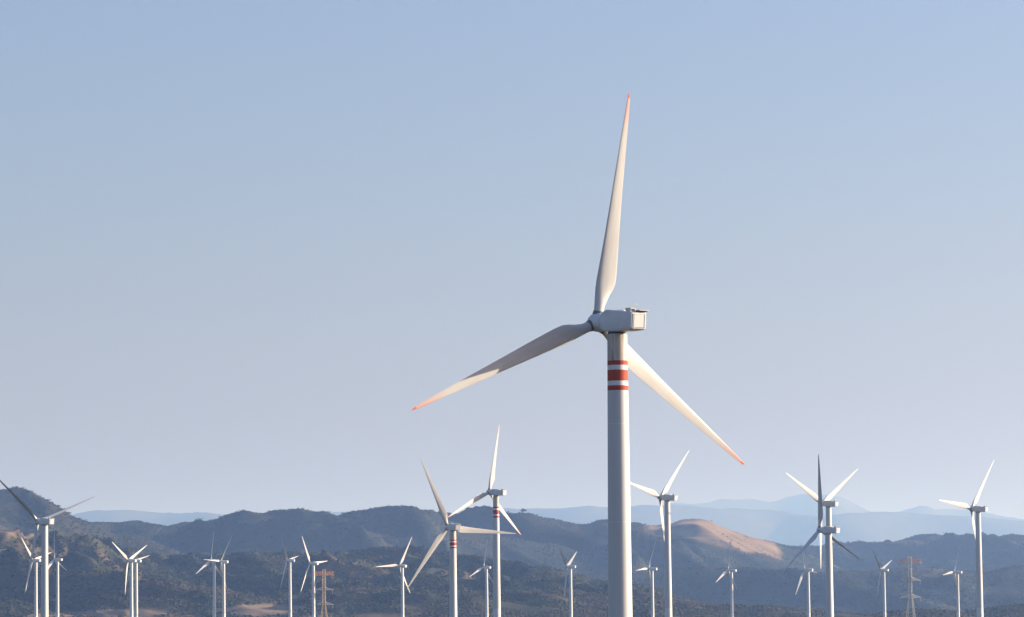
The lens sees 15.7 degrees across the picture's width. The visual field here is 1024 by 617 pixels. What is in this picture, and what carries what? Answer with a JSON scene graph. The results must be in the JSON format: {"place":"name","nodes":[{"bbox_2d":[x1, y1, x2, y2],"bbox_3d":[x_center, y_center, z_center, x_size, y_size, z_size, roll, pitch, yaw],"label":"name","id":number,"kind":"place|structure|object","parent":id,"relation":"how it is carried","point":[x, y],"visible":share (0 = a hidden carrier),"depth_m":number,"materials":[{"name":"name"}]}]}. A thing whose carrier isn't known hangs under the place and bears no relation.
{"place":"outdoors","nodes":[
{"label":"outdoors","id":0,"kind":"place"},
{"bbox_2d":[314,569,333,616],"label":"transmission tower","id":1,"kind":"structure","parent":0,"point":[323,589],"depth_m":2393.42,"materials":[{"name":"metal"}]},
{"bbox_2d":[0,487,1023,613],"bbox_3d":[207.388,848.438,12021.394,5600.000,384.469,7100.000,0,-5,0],"label":"hills","id":2,"kind":"structure","parent":0,"point":[697,532],"depth_m":10167.71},
{"bbox_2d":[0,486,1023,613],"bbox_3d":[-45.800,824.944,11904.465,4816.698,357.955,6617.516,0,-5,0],"label":"woodland","id":3,"kind":"object","parent":2,"relation":"on","point":[635,555],"visible":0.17,"depth_m":9975.69,"materials":[{"name":"green plant"}]},
{"bbox_2d":[0,529,1023,616],"bbox_3d":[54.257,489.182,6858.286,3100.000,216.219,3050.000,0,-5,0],"label":"hills","id":4,"kind":"structure","parent":0,"point":[71,560],"depth_m":6350.62,"materials":[{"name":"plant"}]},
{"bbox_2d":[0,528,1023,616],"bbox_3d":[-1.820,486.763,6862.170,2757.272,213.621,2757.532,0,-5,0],"label":"woodland","id":5,"kind":"object","parent":4,"relation":"on","point":[682,611],"visible":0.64,"depth_m":6089.31,"materials":[{"name":"green plant"}]},
{"bbox_2d":[0,0,1023,518],"label":"sky","id":6,"kind":"structure","parent":0,"point":[242,242],"materials":[{"name":"blue"}]},
{"bbox_2d":[72,494,1023,546],"bbox_3d":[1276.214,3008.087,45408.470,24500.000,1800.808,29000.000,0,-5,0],"label":"mountains","id":7,"kind":"structure","parent":0,"point":[791,520],"depth_m":39522.39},
{"bbox_2d":[898,556,920,616],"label":"transmission tower","id":8,"kind":"structure","parent":0,"point":[911,594],"depth_m":2074.40,"materials":[{"name":"metal"}]},
{"bbox_3d":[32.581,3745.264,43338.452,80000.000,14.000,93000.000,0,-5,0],"label":"ground","id":9,"kind":"structure","parent":0,"visible":0},
{"bbox_2d":[21,537,50,616],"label":"wind turbine","id":10,"kind":"object","parent":9,"relation":"on","point":[36,559],"visible":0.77,"depth_m":4560.27,"materials":[{"name":"metal"}]},
{"bbox_2d":[0,480,94,616],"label":"wind turbine","id":11,"kind":"object","parent":9,"relation":"on","point":[45,522],"visible":1,"depth_m":1993.24,"materials":[{"name":"metal"}]},
{"bbox_2d":[48,529,66,616],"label":"wind turbine","id":12,"kind":"object","parent":9,"relation":"on","point":[57,560],"visible":0.88,"depth_m":4815.19,"materials":[{"name":"metal"}]},
{"bbox_2d":[112,542,146,616],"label":"wind turbine","id":13,"kind":"object","parent":9,"relation":"on","point":[131,560],"visible":1,"depth_m":4335.50,"materials":[{"name":"metal"}]},
{"bbox_2d":[124,535,149,616],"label":"wind turbine","id":14,"kind":"object","parent":9,"relation":"on","point":[136,590],"visible":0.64,"depth_m":4454.52,"materials":[{"name":"metal"}]},
{"bbox_2d":[196,534,221,616],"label":"wind turbine","id":15,"kind":"object","parent":9,"relation":"on","point":[214,585],"visible":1,"depth_m":4814.01,"materials":[{"name":"metal"}]},
{"bbox_2d":[204,537,231,616],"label":"wind turbine","id":16,"kind":"object","parent":9,"relation":"on","point":[222,564],"visible":1,"depth_m":4813.83,"materials":[{"name":"metal"}]},
{"bbox_2d":[280,537,297,616],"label":"wind turbine","id":17,"kind":"object","parent":9,"relation":"on","point":[290,560],"visible":1,"depth_m":4908.96,"materials":[{"name":"metal"}]},
{"bbox_2d":[301,537,325,616],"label":"wind turbine","id":18,"kind":"object","parent":9,"relation":"on","point":[313,564],"visible":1,"depth_m":4461.17,"materials":[{"name":"metal"}]},
{"bbox_2d":[377,538,411,616],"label":"wind turbine","id":19,"kind":"object","parent":9,"relation":"on","point":[400,566],"visible":0.99,"depth_m":4472.42,"materials":[{"name":"metal"}]},
{"bbox_2d":[407,459,515,616],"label":"wind turbine","id":20,"kind":"object","parent":9,"relation":"on","point":[453,528],"visible":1,"depth_m":1964.17,"materials":[{"name":"metal"}]},
{"bbox_2d":[471,540,492,616],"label":"wind turbine","id":21,"kind":"object","parent":9,"relation":"on","point":[486,568],"visible":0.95,"depth_m":5238.26,"materials":[{"name":"metal"}]},
{"bbox_2d":[449,424,520,616],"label":"wind turbine","id":22,"kind":"object","parent":9,"relation":"on","point":[494,494],"visible":0.99,"depth_m":2143.42,"materials":[{"name":"metal"}]},
{"bbox_2d":[559,548,576,616],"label":"wind turbine","id":23,"kind":"object","parent":9,"relation":"on","point":[569,566],"visible":1,"depth_m":4437.81,"materials":[{"name":"metal"}]},
{"bbox_2d":[412,93,744,616],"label":"wind turbine","id":24,"kind":"object","parent":9,"relation":"on","point":[612,327],"visible":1,"depth_m":627.86,"materials":[{"name":"metal"}]},
{"bbox_2d":[638,541,656,616],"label":"wind turbine","id":25,"kind":"object","parent":9,"relation":"on","point":[651,576],"visible":1,"depth_m":4577.91,"materials":[{"name":"metal"}]},
{"bbox_2d":[630,451,688,616],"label":"wind turbine","id":26,"kind":"object","parent":9,"relation":"on","point":[667,499],"visible":0.92,"depth_m":2215.76,"materials":[{"name":"metal"}]},
{"bbox_2d":[716,539,736,616],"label":"wind turbine","id":27,"kind":"object","parent":9,"relation":"on","point":[730,572],"visible":1,"depth_m":4675.59,"materials":[{"name":"metal"}]},
{"bbox_2d":[796,544,816,616],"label":"wind turbine","id":28,"kind":"object","parent":9,"relation":"on","point":[807,570],"visible":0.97,"depth_m":4692.43,"materials":[{"name":"metal"}]},
{"bbox_2d":[780,455,857,616],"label":"wind turbine","id":29,"kind":"object","parent":9,"relation":"on","point":[827,531],"visible":1,"depth_m":1949.37,"materials":[{"name":"metal"}]},
{"bbox_2d":[786,469,857,613],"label":"wind turbine","id":30,"kind":"object","parent":9,"relation":"on","point":[827,503],"visible":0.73,"depth_m":2248.02,"materials":[{"name":"metal"}]},
{"bbox_2d":[873,551,891,616],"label":"wind turbine","id":31,"kind":"object","parent":9,"relation":"on","point":[884,591],"visible":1,"depth_m":4918.06,"materials":[{"name":"metal"}]},
{"bbox_2d":[944,547,961,616],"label":"wind turbine","id":32,"kind":"object","parent":9,"relation":"on","point":[956,578],"visible":1,"depth_m":4975.49,"materials":[{"name":"metal"}]},
{"bbox_2d":[940,461,993,616],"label":"wind turbine","id":33,"kind":"object","parent":9,"relation":"on","point":[977,510],"visible":1,"depth_m":2349.07,"materials":[{"name":"metal"}]}
]}

